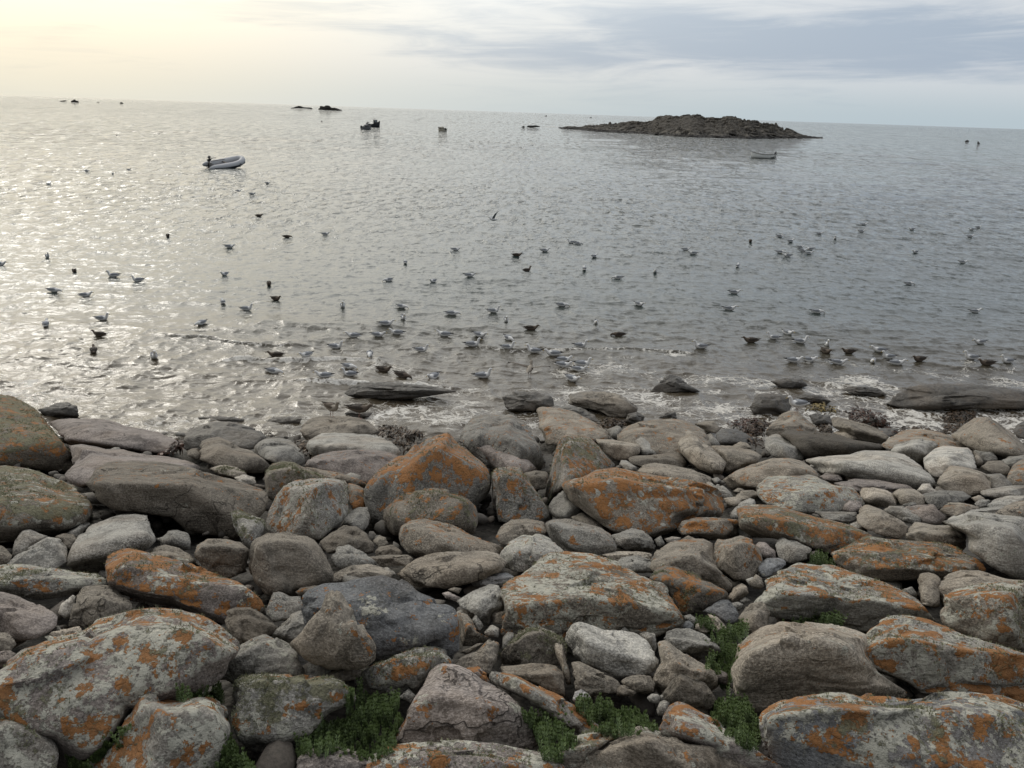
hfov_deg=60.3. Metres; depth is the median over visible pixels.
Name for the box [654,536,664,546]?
stone
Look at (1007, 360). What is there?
gull
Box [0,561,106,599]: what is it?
flat rock
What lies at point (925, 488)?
stone
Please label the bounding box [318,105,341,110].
reef
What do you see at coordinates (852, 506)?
stone
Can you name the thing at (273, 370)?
gull
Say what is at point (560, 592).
boulder
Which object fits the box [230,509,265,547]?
rock
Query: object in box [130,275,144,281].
gull
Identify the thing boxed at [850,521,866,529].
stone
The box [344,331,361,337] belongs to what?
gull
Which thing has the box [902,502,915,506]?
stone
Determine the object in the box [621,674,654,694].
stone
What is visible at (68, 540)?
rock
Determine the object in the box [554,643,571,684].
rock
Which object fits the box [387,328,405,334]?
gull
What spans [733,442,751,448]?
stone
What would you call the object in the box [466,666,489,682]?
rock
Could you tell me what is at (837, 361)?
gull
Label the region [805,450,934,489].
boulder
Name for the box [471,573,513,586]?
stone
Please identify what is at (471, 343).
gull
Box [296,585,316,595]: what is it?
stone
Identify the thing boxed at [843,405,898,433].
kelp heap
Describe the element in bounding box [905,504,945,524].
rock
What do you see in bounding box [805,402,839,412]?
kelp heap
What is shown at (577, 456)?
boulder
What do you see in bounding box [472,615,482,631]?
pebble
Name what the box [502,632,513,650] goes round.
stone
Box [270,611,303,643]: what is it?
rock
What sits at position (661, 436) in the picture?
boulder
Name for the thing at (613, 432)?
rock
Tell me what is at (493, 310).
gull
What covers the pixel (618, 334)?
gull
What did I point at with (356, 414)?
rock
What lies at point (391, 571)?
stone
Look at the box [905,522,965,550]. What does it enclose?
boulder
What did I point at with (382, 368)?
gull
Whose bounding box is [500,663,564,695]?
rock
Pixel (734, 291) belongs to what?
gull
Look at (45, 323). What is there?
gull
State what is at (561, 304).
gull
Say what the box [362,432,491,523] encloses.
boulder
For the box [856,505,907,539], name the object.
boulder
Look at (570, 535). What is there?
boulder
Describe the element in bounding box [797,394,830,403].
rock
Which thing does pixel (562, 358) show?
gull
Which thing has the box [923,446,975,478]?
boulder
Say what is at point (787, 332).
gull
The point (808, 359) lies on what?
gull
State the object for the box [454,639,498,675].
rock
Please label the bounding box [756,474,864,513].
boulder
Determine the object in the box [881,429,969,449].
boulder
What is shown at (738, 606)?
pebble
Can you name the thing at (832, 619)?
plant clump
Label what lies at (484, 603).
rock
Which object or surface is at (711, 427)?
rock
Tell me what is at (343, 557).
rock
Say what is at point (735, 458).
boulder
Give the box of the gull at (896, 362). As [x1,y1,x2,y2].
[886,359,907,364]
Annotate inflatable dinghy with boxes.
[202,155,244,168]
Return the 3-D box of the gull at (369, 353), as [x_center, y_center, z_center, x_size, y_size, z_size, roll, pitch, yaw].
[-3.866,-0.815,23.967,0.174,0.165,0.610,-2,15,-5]
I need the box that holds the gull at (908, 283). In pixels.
[904,281,914,284]
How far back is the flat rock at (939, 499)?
9.49 m
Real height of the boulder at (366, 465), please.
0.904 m
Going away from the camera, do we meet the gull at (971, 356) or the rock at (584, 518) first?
the rock at (584, 518)
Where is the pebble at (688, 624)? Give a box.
[683,620,693,629]
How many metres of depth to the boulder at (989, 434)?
14.38 m
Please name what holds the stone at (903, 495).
on the pebbles at (277, 755)
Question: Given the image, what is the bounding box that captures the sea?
[0,95,1023,443]
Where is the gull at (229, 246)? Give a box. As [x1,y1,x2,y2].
[223,244,234,247]
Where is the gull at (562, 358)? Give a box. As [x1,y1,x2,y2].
[554,355,572,361]
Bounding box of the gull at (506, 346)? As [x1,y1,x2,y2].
[500,341,514,348]
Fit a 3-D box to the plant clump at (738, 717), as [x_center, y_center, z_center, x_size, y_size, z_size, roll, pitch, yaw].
[0.922,1.366,3.608,0.214,0.428,0.763,6,18,14]
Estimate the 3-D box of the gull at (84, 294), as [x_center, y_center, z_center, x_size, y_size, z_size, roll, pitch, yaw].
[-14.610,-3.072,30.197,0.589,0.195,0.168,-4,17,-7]
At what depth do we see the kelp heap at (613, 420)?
19.30 m
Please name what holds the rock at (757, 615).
on the pebbles at (277, 755)
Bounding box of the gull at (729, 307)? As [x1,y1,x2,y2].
[721,305,738,309]
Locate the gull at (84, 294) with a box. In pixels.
[76,291,93,296]
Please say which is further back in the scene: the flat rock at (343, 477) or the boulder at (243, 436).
the boulder at (243, 436)
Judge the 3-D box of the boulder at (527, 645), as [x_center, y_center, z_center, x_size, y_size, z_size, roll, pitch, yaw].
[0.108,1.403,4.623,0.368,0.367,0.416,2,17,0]
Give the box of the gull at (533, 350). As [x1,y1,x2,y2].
[525,344,543,352]
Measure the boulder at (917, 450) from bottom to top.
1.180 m
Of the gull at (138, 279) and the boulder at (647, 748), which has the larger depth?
the gull at (138, 279)
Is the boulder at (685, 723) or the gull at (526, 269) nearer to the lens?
the boulder at (685, 723)
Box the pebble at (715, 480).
[712,477,720,483]
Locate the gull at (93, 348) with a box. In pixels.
[90,344,96,352]
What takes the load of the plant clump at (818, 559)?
on the pebbles at (277, 755)
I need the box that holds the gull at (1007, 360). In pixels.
[1000,355,1015,362]
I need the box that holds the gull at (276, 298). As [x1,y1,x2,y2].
[270,296,280,300]
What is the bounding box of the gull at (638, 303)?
[634,301,645,305]
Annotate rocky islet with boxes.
[558,114,822,138]
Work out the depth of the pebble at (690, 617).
5.15 m
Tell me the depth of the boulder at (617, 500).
7.95 m
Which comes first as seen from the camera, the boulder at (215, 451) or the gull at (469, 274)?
the boulder at (215, 451)
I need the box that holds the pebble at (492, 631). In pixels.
[484,625,498,636]
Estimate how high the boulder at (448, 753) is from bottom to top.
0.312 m
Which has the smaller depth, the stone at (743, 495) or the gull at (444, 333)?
the stone at (743, 495)
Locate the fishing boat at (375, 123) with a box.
[366,120,379,126]
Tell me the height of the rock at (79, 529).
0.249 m
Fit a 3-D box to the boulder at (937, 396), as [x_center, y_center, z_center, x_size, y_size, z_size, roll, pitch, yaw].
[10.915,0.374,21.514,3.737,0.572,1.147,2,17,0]
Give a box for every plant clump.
[64,723,131,767]
[175,680,229,721]
[203,732,255,767]
[293,676,403,761]
[521,703,577,763]
[575,692,658,740]
[694,613,715,635]
[705,618,749,690]
[710,683,761,754]
[782,608,847,625]
[808,549,834,565]
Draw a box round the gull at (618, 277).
[612,275,623,278]
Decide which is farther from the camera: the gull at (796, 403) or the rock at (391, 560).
the gull at (796, 403)
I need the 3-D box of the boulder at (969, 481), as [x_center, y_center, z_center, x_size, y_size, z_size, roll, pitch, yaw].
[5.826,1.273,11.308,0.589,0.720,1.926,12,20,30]
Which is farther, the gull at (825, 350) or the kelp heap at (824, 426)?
the gull at (825, 350)
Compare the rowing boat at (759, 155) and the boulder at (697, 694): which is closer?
the boulder at (697, 694)
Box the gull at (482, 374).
[471,368,492,377]
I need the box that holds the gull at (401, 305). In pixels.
[396,304,408,308]
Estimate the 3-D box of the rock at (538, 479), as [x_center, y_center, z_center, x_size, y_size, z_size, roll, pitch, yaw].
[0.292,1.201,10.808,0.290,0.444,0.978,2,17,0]
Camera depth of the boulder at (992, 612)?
4.87 m
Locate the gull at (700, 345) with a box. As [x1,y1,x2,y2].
[692,340,710,348]
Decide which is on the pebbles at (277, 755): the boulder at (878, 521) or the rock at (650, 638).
the rock at (650, 638)
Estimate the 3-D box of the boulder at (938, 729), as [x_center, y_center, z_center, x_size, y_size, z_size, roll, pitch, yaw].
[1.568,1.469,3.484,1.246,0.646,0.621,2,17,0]
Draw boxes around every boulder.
[0,394,72,474]
[0,465,92,542]
[0,592,57,641]
[0,605,240,767]
[0,717,58,767]
[66,514,155,572]
[68,585,132,627]
[86,461,267,539]
[88,694,229,767]
[103,547,265,623]
[184,422,265,450]
[199,437,269,473]
[220,634,304,683]
[225,607,276,643]
[229,671,356,752]
[249,532,333,595]
[254,438,304,465]
[264,461,327,500]
[265,477,349,539]
[290,590,375,669]
[296,747,367,767]
[300,416,378,439]
[301,575,459,665]
[305,450,396,483]
[306,432,400,457]
[345,382,455,400]
[359,645,452,698]
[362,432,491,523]
[366,738,565,767]
[383,488,477,535]
[396,550,506,588]
[396,663,537,749]
[399,518,503,558]
[460,414,545,469]
[489,671,598,734]
[490,466,552,522]
[496,518,546,544]
[499,626,566,664]
[500,534,562,571]
[500,551,683,638]
[544,434,614,504]
[545,519,616,555]
[559,725,619,767]
[562,467,724,536]
[565,622,658,677]
[568,391,637,417]
[580,726,748,767]
[617,419,710,454]
[637,463,711,482]
[649,565,727,614]
[650,539,732,591]
[659,701,782,767]
[661,673,715,715]
[664,628,720,659]
[710,445,761,471]
[713,536,762,581]
[723,458,818,490]
[731,621,906,713]
[736,504,985,582]
[754,563,934,631]
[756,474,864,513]
[759,691,1023,767]
[764,434,803,459]
[765,411,817,436]
[780,429,885,458]
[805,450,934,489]
[831,417,888,442]
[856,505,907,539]
[866,614,1023,702]
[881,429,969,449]
[886,383,1023,410]
[891,439,937,466]
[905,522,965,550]
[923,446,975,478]
[937,465,990,495]
[938,570,1023,604]
[940,580,1023,649]
[951,417,1023,458]
[986,473,1011,487]
[1007,459,1023,484]
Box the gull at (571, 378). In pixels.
[563,373,580,381]
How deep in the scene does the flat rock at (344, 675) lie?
4.17 m
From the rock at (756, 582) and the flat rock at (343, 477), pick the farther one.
the flat rock at (343, 477)
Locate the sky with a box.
[0,0,1023,128]
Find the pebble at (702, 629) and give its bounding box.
[695,623,714,633]
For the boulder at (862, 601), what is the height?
0.661 m
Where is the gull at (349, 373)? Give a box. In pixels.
[341,367,358,375]
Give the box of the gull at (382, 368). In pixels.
[374,365,391,372]
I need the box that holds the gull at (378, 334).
[369,331,385,336]
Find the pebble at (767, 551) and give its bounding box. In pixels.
[756,542,776,558]
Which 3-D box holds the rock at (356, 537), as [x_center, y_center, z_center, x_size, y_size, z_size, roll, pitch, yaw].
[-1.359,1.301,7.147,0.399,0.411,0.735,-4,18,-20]
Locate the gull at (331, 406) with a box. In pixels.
[321,401,340,416]
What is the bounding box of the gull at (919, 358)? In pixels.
[911,355,927,361]
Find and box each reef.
[293,106,311,108]
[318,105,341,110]
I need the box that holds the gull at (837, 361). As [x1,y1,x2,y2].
[828,359,849,364]
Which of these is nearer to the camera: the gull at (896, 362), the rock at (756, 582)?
the rock at (756, 582)
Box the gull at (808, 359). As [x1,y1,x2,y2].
[802,356,818,361]
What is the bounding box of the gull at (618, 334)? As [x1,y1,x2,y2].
[610,332,626,336]
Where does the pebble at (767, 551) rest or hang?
on the ground
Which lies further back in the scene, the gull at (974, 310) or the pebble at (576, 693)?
the gull at (974, 310)
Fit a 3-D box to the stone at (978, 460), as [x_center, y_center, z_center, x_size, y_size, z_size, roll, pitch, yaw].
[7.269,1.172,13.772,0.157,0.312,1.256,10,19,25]
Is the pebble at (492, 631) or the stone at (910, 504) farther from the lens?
the stone at (910, 504)
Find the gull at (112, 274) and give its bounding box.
[105,270,121,276]
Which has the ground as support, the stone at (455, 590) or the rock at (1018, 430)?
the rock at (1018, 430)
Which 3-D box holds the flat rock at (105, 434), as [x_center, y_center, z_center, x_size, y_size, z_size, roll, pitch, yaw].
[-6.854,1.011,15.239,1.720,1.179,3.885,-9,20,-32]
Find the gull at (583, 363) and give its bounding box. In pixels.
[573,357,591,366]
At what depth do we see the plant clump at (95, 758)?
3.24 m
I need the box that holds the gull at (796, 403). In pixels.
[787,395,810,412]
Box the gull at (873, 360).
[870,357,875,362]
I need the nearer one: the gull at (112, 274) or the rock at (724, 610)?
the rock at (724, 610)
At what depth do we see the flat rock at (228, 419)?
18.69 m
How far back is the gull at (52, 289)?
30.71 m
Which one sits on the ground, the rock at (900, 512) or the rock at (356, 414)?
the rock at (900, 512)
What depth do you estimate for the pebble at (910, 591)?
5.82 m
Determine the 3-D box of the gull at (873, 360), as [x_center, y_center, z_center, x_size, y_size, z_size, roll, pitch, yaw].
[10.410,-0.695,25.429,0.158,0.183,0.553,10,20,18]
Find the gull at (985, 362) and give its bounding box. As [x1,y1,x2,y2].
[978,359,996,365]
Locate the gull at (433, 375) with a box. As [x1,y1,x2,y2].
[426,371,439,378]
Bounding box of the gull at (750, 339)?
[741,336,760,342]
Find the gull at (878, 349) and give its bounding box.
[869,345,887,351]
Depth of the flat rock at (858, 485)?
10.48 m
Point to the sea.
(418, 191)
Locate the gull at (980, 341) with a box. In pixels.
[972,339,986,343]
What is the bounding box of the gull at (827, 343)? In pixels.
[824,339,829,345]
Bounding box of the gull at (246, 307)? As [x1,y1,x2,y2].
[239,303,252,309]
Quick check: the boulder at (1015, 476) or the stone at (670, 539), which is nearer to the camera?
the stone at (670, 539)
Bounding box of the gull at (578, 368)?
[569,366,588,371]
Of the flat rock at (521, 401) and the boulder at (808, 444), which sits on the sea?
the flat rock at (521, 401)
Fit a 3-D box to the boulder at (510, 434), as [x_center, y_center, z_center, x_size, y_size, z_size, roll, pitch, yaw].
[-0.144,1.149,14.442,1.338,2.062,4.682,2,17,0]
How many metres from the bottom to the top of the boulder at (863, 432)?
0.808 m
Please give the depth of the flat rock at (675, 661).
4.14 m
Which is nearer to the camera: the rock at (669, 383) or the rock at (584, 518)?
the rock at (584, 518)
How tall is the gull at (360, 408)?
0.332 m
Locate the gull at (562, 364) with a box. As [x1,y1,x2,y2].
[553,361,572,366]
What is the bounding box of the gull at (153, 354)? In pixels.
[150,350,156,358]
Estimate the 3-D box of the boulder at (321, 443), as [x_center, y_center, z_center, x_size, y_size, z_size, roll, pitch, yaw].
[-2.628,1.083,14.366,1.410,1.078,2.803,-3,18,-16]
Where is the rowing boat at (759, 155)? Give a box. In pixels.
[750,151,776,158]
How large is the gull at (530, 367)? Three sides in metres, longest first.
1.140 x 0.543 x 0.384 m
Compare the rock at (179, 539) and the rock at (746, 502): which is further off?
the rock at (746, 502)
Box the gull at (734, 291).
[727,289,742,293]
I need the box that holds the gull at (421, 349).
[412,344,428,351]
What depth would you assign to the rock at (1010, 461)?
13.05 m
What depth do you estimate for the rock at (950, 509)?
8.92 m
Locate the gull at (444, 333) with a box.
[436,330,452,336]
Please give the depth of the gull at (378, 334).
26.09 m
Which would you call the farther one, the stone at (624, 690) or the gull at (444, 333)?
the gull at (444, 333)
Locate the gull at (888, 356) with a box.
[882,350,896,358]
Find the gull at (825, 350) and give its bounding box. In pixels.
[820,346,832,353]
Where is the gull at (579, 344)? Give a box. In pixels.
[572,340,588,346]
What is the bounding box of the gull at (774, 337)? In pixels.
[767,332,782,339]
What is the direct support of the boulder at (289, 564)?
on the ground
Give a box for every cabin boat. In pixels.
[360,124,370,129]
[438,127,446,131]
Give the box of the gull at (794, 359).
[784,356,803,362]
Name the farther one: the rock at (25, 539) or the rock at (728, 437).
the rock at (728, 437)
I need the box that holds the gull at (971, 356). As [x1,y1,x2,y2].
[964,350,980,359]
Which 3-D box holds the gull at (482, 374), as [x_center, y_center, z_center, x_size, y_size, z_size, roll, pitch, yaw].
[-0.757,-0.274,22.547,0.597,0.278,0.180,-2,19,-2]
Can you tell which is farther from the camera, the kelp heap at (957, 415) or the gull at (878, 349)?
the gull at (878, 349)
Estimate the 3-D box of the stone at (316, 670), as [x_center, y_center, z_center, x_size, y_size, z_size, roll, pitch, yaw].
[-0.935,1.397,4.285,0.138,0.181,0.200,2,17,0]
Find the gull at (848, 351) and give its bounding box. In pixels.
[841,348,856,353]
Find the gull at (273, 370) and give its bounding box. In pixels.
[265,367,283,373]
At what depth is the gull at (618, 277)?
36.71 m
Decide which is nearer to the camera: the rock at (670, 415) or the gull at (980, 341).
the rock at (670, 415)
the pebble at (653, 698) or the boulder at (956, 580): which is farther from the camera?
the boulder at (956, 580)
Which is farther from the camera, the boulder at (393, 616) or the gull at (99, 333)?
the gull at (99, 333)
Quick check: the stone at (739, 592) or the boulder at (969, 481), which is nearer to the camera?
the stone at (739, 592)
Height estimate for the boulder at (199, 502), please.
1.610 m
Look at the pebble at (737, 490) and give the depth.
10.26 m
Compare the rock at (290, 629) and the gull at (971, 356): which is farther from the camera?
the gull at (971, 356)
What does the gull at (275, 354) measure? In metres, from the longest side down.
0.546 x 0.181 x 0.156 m
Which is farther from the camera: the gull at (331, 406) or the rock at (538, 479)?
the gull at (331, 406)
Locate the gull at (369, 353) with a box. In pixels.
[366,350,372,356]
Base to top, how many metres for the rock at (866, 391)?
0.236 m
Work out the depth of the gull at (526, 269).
37.70 m
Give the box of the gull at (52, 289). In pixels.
[46,287,61,291]
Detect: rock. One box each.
[0,545,11,564]
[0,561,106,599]
[7,537,67,568]
[12,529,47,556]
[38,402,78,417]
[49,418,180,454]
[56,533,76,548]
[64,444,199,487]
[67,522,89,537]
[150,545,199,566]
[156,530,190,549]
[186,448,200,459]
[194,539,248,578]
[198,416,243,421]
[210,464,246,477]
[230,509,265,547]
[266,592,302,622]
[267,416,301,423]
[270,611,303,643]
[305,467,365,487]
[320,525,373,553]
[325,669,361,681]
[331,545,376,568]
[333,564,392,581]
[344,507,369,530]
[345,410,371,417]
[348,483,365,509]
[371,555,412,566]
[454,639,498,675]
[457,584,503,625]
[458,612,490,645]
[460,439,536,473]
[461,643,483,654]
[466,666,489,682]
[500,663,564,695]
[502,391,553,411]
[525,470,547,490]
[537,407,611,445]
[549,491,581,518]
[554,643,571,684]
[558,405,599,421]
[571,513,604,529]
[571,661,619,696]
[595,439,639,459]
[602,551,651,560]
[607,425,621,439]
[611,528,655,551]
[618,555,652,572]
[625,412,643,423]
[628,453,686,467]
[635,437,656,454]
[639,632,656,651]
[650,374,699,392]
[652,640,718,694]
[659,412,676,417]
[677,517,738,540]
[678,431,725,474]
[695,421,720,433]
[703,599,740,624]
[707,433,719,445]
[716,429,753,445]
[730,498,755,519]
[737,527,753,538]
[738,601,769,634]
[749,575,763,589]
[750,393,791,414]
[771,378,807,387]
[775,537,811,562]
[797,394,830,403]
[809,413,832,425]
[815,511,856,522]
[834,479,912,492]
[842,386,886,396]
[879,428,898,436]
[883,506,921,522]
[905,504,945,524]
[922,490,970,509]
[940,502,979,516]
[942,512,1023,579]
[965,506,1003,513]
[973,450,997,462]
[980,460,1009,475]
[980,485,1023,498]
[985,496,1023,507]
[995,500,1023,516]
[1002,455,1023,469]
[1013,421,1023,438]
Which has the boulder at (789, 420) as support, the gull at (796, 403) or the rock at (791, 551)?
the gull at (796, 403)
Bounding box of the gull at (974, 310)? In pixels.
[967,308,981,312]
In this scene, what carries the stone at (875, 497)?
on the pebbles at (277, 755)
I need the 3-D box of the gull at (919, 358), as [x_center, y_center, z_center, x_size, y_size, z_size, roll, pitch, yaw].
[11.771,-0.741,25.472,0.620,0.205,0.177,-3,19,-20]
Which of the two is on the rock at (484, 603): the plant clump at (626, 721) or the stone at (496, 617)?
the stone at (496, 617)
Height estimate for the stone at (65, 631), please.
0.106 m
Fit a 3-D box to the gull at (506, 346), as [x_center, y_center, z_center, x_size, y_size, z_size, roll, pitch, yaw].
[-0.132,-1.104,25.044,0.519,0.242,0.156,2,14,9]
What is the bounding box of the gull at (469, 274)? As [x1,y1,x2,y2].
[463,273,476,276]
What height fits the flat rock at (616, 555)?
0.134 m
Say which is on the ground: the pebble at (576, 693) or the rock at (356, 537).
the pebble at (576, 693)
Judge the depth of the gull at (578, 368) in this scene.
23.28 m
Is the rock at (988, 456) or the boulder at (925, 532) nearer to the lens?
the boulder at (925, 532)
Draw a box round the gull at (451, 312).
[443,310,460,314]
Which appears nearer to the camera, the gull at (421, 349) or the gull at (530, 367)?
the gull at (530, 367)
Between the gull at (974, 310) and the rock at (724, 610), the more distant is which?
the gull at (974, 310)
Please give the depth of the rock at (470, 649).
4.58 m
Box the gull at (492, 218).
[488,211,498,220]
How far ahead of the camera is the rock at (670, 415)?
19.84 m
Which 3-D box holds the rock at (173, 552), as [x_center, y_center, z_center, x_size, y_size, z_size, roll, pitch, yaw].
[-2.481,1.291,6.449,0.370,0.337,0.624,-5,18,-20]
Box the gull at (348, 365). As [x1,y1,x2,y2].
[341,363,357,369]
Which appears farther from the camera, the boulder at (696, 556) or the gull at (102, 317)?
the gull at (102, 317)
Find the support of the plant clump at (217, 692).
on the ground
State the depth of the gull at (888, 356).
25.72 m
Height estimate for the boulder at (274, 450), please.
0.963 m
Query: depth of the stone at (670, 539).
7.42 m
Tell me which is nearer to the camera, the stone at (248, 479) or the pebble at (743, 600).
the pebble at (743, 600)
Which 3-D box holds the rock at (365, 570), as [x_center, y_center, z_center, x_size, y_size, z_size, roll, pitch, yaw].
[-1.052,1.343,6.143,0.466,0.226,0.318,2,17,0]
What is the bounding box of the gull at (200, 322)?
[194,319,207,325]
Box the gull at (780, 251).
[775,250,785,253]
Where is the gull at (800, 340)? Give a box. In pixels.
[792,335,808,343]
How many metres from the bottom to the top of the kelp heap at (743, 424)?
0.423 m
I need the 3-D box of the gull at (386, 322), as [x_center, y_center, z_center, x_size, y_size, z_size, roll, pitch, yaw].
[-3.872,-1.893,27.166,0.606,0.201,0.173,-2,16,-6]
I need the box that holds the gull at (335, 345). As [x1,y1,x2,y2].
[327,341,343,348]
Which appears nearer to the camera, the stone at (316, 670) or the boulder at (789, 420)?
the stone at (316, 670)
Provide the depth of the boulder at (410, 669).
4.03 m
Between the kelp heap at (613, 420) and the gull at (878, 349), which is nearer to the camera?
the kelp heap at (613, 420)
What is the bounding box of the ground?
[0,436,1023,767]
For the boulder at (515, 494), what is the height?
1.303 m
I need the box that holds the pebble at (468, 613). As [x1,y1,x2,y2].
[463,609,473,616]
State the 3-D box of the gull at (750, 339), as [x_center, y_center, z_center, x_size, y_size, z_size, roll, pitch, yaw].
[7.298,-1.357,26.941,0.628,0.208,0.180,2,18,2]
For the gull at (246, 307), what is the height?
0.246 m
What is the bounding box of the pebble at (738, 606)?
[732,602,743,610]
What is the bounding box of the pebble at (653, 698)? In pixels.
[647,694,659,703]
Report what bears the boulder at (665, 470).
on the ground
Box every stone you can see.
[0,632,15,650]
[0,650,15,668]
[48,626,81,635]
[58,595,75,619]
[234,474,255,484]
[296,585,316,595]
[306,663,330,676]
[373,535,388,546]
[375,545,402,555]
[384,567,396,575]
[400,688,415,702]
[442,592,460,601]
[448,587,460,593]
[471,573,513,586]
[491,611,504,624]
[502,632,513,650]
[616,685,636,695]
[619,460,636,470]
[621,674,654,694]
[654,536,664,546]
[657,700,669,715]
[665,537,680,542]
[707,482,732,498]
[708,614,729,632]
[717,670,727,685]
[724,497,741,507]
[728,583,748,601]
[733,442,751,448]
[735,490,757,500]
[758,558,785,577]
[819,473,842,482]
[833,430,856,439]
[842,500,861,511]
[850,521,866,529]
[860,416,887,425]
[860,487,897,507]
[892,488,927,505]
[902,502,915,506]
[902,517,915,523]
[917,483,936,493]
[918,572,940,607]
[971,495,984,502]
[973,451,983,467]
[975,499,989,507]
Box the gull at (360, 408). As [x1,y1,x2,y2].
[344,404,374,418]
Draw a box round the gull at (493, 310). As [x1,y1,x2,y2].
[486,306,499,312]
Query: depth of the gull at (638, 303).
31.61 m
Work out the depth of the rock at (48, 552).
6.20 m
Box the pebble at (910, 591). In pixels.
[904,587,916,596]
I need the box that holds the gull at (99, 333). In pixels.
[91,330,107,336]
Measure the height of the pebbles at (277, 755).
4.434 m
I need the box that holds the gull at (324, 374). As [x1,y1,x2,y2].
[313,371,334,377]
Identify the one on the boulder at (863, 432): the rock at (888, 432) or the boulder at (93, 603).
the rock at (888, 432)
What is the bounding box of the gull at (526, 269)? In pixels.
[522,266,531,271]
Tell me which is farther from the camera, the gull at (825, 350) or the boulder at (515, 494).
the gull at (825, 350)
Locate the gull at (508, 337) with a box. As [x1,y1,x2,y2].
[504,334,513,340]
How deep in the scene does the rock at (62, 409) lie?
18.70 m
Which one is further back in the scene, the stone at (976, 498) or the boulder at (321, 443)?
the boulder at (321, 443)
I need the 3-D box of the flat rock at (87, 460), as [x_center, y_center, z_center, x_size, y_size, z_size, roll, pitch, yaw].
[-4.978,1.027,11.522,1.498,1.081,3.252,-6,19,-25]
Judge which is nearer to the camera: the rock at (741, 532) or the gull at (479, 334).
the rock at (741, 532)
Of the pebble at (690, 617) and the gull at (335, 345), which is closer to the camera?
the pebble at (690, 617)
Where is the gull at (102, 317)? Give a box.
[92,313,109,319]
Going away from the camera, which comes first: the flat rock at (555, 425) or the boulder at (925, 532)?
the boulder at (925, 532)
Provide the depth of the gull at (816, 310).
31.36 m
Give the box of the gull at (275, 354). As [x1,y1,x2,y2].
[265,351,284,356]
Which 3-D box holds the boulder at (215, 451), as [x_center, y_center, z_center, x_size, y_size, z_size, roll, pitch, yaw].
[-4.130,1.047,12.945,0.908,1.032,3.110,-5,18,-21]
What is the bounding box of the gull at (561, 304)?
[556,302,569,306]
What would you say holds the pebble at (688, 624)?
on the ground
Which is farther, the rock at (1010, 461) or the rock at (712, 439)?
the rock at (712, 439)
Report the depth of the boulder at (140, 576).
5.26 m
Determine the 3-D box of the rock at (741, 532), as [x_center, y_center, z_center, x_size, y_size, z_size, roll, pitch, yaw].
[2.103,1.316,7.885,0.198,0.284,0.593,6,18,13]
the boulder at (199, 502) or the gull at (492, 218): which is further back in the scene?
the gull at (492, 218)
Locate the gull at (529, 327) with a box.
[523,325,539,329]
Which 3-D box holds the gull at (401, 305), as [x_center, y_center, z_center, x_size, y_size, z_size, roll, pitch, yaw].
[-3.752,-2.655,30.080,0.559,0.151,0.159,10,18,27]
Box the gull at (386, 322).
[376,319,395,325]
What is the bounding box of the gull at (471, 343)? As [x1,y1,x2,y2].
[462,338,481,346]
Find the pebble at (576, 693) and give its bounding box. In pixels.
[572,689,590,701]
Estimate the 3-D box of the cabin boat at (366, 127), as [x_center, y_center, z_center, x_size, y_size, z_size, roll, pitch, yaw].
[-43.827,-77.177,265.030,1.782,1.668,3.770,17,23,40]
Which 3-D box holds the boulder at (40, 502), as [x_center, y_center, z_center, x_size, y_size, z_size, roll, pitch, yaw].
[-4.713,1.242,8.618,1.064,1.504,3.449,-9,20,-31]
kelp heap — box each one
[153,439,187,455]
[294,439,312,460]
[374,424,424,454]
[596,418,628,427]
[727,417,768,433]
[744,417,771,449]
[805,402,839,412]
[815,423,833,432]
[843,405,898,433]
[895,426,933,431]
[937,409,981,434]
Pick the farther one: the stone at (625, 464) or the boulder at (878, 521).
the stone at (625, 464)
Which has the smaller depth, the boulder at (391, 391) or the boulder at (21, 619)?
the boulder at (21, 619)
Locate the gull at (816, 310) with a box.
[809,309,824,312]
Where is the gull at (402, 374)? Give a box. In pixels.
[392,370,411,378]
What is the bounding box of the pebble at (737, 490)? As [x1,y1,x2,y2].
[733,488,744,492]
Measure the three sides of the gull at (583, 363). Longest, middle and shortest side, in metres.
0.595 x 0.277 x 0.179 m
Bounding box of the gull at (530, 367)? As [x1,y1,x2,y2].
[508,360,550,375]
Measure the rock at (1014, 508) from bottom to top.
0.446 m
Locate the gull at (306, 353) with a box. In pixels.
[297,351,313,356]
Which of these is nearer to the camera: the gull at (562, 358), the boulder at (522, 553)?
the boulder at (522, 553)
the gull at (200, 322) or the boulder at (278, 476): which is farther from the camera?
the gull at (200, 322)
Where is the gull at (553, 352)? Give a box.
[543,349,562,355]
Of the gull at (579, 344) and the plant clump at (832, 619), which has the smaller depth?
the plant clump at (832, 619)
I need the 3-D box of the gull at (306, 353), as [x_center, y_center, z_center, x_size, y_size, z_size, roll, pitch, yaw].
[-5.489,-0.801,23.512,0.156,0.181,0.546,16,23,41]
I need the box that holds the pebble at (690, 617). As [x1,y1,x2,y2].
[684,614,697,623]
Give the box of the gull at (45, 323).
[42,318,48,326]
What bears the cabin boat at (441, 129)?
on the sea
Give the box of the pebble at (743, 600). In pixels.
[740,597,750,603]
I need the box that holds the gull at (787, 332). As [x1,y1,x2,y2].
[782,329,794,334]
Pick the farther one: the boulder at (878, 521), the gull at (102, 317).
the gull at (102, 317)
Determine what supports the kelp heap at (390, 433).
on the ground
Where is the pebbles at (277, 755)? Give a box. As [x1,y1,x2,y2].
[7,429,1023,767]
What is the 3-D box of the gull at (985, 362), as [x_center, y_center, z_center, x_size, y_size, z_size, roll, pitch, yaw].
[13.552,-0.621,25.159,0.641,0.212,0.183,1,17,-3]
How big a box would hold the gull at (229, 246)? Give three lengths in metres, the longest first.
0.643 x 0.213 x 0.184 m
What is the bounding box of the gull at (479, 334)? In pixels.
[472,331,486,337]
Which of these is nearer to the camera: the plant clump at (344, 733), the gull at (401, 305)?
the plant clump at (344, 733)
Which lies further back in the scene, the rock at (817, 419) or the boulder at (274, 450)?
the rock at (817, 419)
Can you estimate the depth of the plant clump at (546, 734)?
3.44 m

